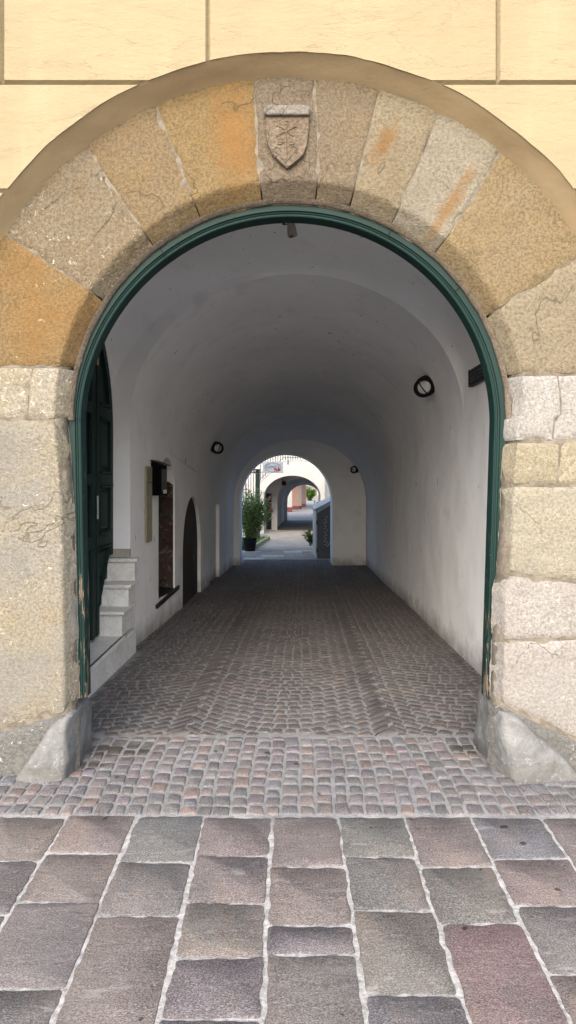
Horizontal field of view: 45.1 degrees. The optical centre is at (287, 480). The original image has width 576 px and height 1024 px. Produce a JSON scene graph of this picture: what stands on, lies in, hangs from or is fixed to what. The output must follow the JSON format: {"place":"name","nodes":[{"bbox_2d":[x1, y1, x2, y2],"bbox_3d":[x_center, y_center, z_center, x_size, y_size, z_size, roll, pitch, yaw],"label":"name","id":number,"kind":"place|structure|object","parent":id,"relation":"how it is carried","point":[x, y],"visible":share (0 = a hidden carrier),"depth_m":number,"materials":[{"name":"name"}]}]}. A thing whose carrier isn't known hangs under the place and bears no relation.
{"place":"outdoors","nodes":[
{"label":"outdoors","id":0,"kind":"place"},
{"bbox_2d":[242,530,315,558],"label":"courtyard paving","id":1,"kind":"structure","parent":0,"point":[289,548],"depth_m":23.16,"materials":[{"name":"grey stone"}]},
{"bbox_2d":[242,469,260,538],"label":"iron gate","id":2,"kind":"structure","parent":1,"relation":"on","point":[257,480],"depth_m":26.61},
{"bbox_2d":[254,462,282,473],"bbox_3d":[-0.665,-0.452,25.185,0.990,0.399,3.030,0,0,0],"label":"pub sign","id":3,"kind":"object","parent":2,"relation":"attached to","point":[272,467],"visible":0.99,"depth_m":23.68,"materials":[{"name":"white metal"}]},
{"bbox_2d":[242,488,274,550],"bbox_3d":[-1.056,1.178,21.294,1.458,1.982,1.385,0,0,0],"label":"oleander","id":4,"kind":"object","parent":1,"relation":"on","point":[254,516],"visible":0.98,"depth_m":21.13,"materials":[{"name":"green plant"}]},
{"bbox_2d":[260,460,324,533],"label":"wall","id":5,"kind":"structure","parent":1,"relation":"on","point":[309,471],"depth_m":34.70,"materials":[{"name":"paint"}]},
{"bbox_2d":[260,455,302,480],"bbox_3d":[0.213,-1.000,34.709,3.253,2.036,0.121,0,0,0],"label":"railing","id":6,"kind":"object","parent":5,"relation":"on","point":[290,457],"visible":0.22,"depth_m":34.73,"materials":[{"name":"metal"}]},
{"bbox_2d":[303,528,312,545],"bbox_3d":[0.698,1.688,20.873,0.698,0.542,0.511,0,0,0],"label":"fern","id":7,"kind":"object","parent":1,"relation":"on","point":[308,535],"visible":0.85,"depth_m":20.83,"materials":[{"name":"green plant"}]},
{"bbox_2d":[311,497,329,558],"bbox_3d":[1.232,1.166,19.400,1.080,1.954,2.300,0,0,0],"label":"cellar hatch","id":8,"kind":"object","parent":1,"relation":"on","point":[321,529],"visible":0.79,"depth_m":18.28,"materials":[{"name":"metal"}]},
{"bbox_2d":[317,506,329,558],"bbox_3d":[1.222,1.176,18.280,0.940,1.755,0.039,0,0,0],"label":"door","id":9,"kind":"structure","parent":8,"relation":"in","point":[323,517],"depth_m":18.28,"materials":[{"name":"metal"}]},
{"bbox_2d":[0,815,575,1023],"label":"street paving","id":10,"kind":"structure","parent":0,"point":[120,973],"depth_m":2.56,"materials":[{"name":"grey stone"}]},
{"bbox_2d":[0,559,575,815],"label":"cobbled paving","id":11,"kind":"structure","parent":0,"point":[379,720],"depth_m":4.73,"materials":[{"name":"grey stone"}]},
{"bbox_2d":[87,549,139,696],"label":"marble steps","id":12,"kind":"structure","parent":11,"relation":"on","point":[112,647],"depth_m":6.24,"materials":[{"name":"stone"}]},
{"bbox_2d":[0,530,575,1023],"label":"ground","id":13,"kind":"structure","parent":0,"point":[174,958],"depth_m":3.58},
{"bbox_2d":[242,483,246,536],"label":"side wall","id":14,"kind":"structure","parent":13,"relation":"on","point":[243,494],"depth_m":30.70,"materials":[{"name":"paint"}]},
{"bbox_2d":[242,536,269,548],"bbox_3d":[-1.404,2.240,25.267,1.019,0.492,6.918,0,0,3],"label":"planter bed","id":15,"kind":"object","parent":13,"relation":"on","point":[262,540],"visible":0.22,"depth_m":25.20,"materials":[{"name":"stone"}]},
{"bbox_2d":[0,0,575,784],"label":"town house","id":16,"kind":"structure","parent":13,"relation":"on","point":[168,168],"depth_m":3.70,"materials":[{"name":"beige paint"}]},
{"bbox_2d":[86,343,112,640],"bbox_3d":[-1.673,-0.125,5.420,0.078,2.970,2.280,0,0,0],"label":"door leaf","id":17,"kind":"object","parent":16,"relation":"attached to","point":[99,432],"visible":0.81,"depth_m":6.07,"materials":[{"name":"teal paint"}]},
{"bbox_2d":[145,466,152,542],"bbox_3d":[-1.480,0.250,7.360,0.023,0.800,0.270,0,0,1],"label":"notice board","id":18,"kind":"object","parent":16,"relation":"attached to","point":[148,504],"visible":1,"depth_m":7.31,"materials":[{"name":"metal"}]},
{"bbox_2d":[150,460,170,495],"bbox_3d":[-1.414,-0.035,7.708,0.142,0.389,0.420,0,0,1],"label":"letter box","id":19,"kind":"object","parent":16,"relation":"attached to","point":[159,478],"visible":1,"depth_m":7.52,"materials":[{"name":"black metal"}]},
{"bbox_2d":[183,498,196,605],"bbox_3d":[-1.472,1.052,10.325,0.070,1.624,1.630,0,0,0],"label":"cellar door","id":20,"kind":"structure","parent":16,"relation":"attached to","point":[190,560],"depth_m":10.36,"materials":[{"name":"brown wood"}]},
{"bbox_2d":[184,498,196,604],"bbox_3d":[-1.482,1.052,10.325,0.050,1.624,1.630,0,0,0],"label":"door panel","id":21,"kind":"structure","parent":20,"relation":"in","point":[190,516],"depth_m":10.25,"materials":[{"name":"brown wood"}]},
{"bbox_2d":[211,441,223,453],"bbox_3d":[-1.231,-0.571,11.746,0.242,0.214,0.260,21,-2,45],"label":"wall lamp","id":22,"kind":"object","parent":16,"relation":"attached to","point":[217,447],"visible":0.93,"depth_m":11.67,"materials":[{"name":"black metal"}]},
{"bbox_2d":[282,223,296,237],"bbox_3d":[0.013,-1.918,4.650,0.102,0.574,0.067,0,0,0],"label":"lamp socket","id":23,"kind":"object","parent":16,"relation":"hanging from","point":[291,231],"visible":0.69,"depth_m":4.63,"materials":[{"name":"black paint"}]},
{"bbox_2d":[350,466,358,472],"bbox_3d":[1.591,-0.271,16.266,0.242,0.184,0.221,-9,-17,-45],"label":"wall lamp","id":24,"kind":"object","parent":16,"relation":"attached to","point":[353,469],"visible":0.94,"depth_m":16.19,"materials":[{"name":"black metal"}]},
{"bbox_2d":[413,375,434,397],"bbox_3d":[1.470,-1.012,7.321,0.242,0.224,0.273,-36,-1,-45],"label":"wall lamp","id":25,"kind":"object","parent":16,"relation":"attached to","point":[423,387],"visible":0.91,"depth_m":7.25,"materials":[{"name":"black metal"}]},
{"bbox_2d":[468,364,484,386],"bbox_3d":[1.567,-0.877,5.690,0.038,0.145,0.540,0,0,0],"label":"wall sign","id":26,"kind":"object","parent":16,"relation":"attached to","point":[475,376],"depth_m":5.75,"materials":[{"name":"metal"}]},
{"bbox_2d":[246,455,329,529],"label":"house","id":27,"kind":"structure","parent":13,"relation":"on","point":[279,491],"depth_m":37.20,"materials":[{"name":"white paint"}]},
{"bbox_2d":[266,493,271,528],"bbox_3d":[-1.023,1.639,37.169,0.279,1.930,0.062,0,0,0],"label":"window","id":28,"kind":"structure","parent":27,"relation":"in","point":[269,524],"depth_m":37.18,"materials":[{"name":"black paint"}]},
{"bbox_2d":[277,520,312,529],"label":"passage floor","id":29,"kind":"structure","parent":0,"point":[296,525],"depth_m":41.04,"materials":[{"name":"grey stone"}]},
{"bbox_2d":[287,495,318,519],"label":"yard","id":30,"kind":"structure","parent":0,"point":[305,513],"depth_m":56.10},
{"bbox_2d":[287,485,305,511],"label":"arcade house","id":31,"kind":"structure","parent":30,"relation":"on","point":[296,499],"depth_m":63.70,"materials":[{"name":"paint"}]},
{"bbox_2d":[306,485,316,498],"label":"stone wall","id":32,"kind":"structure","parent":30,"relation":"on","point":[315,497],"depth_m":98.70,"materials":[{"name":"white paint"}]},
{"bbox_2d":[306,486,317,500],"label":"green bush","id":33,"kind":"object","parent":30,"relation":"on","point":[310,494],"visible":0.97,"depth_m":91.49,"materials":[{"name":"green plant"}]}
]}

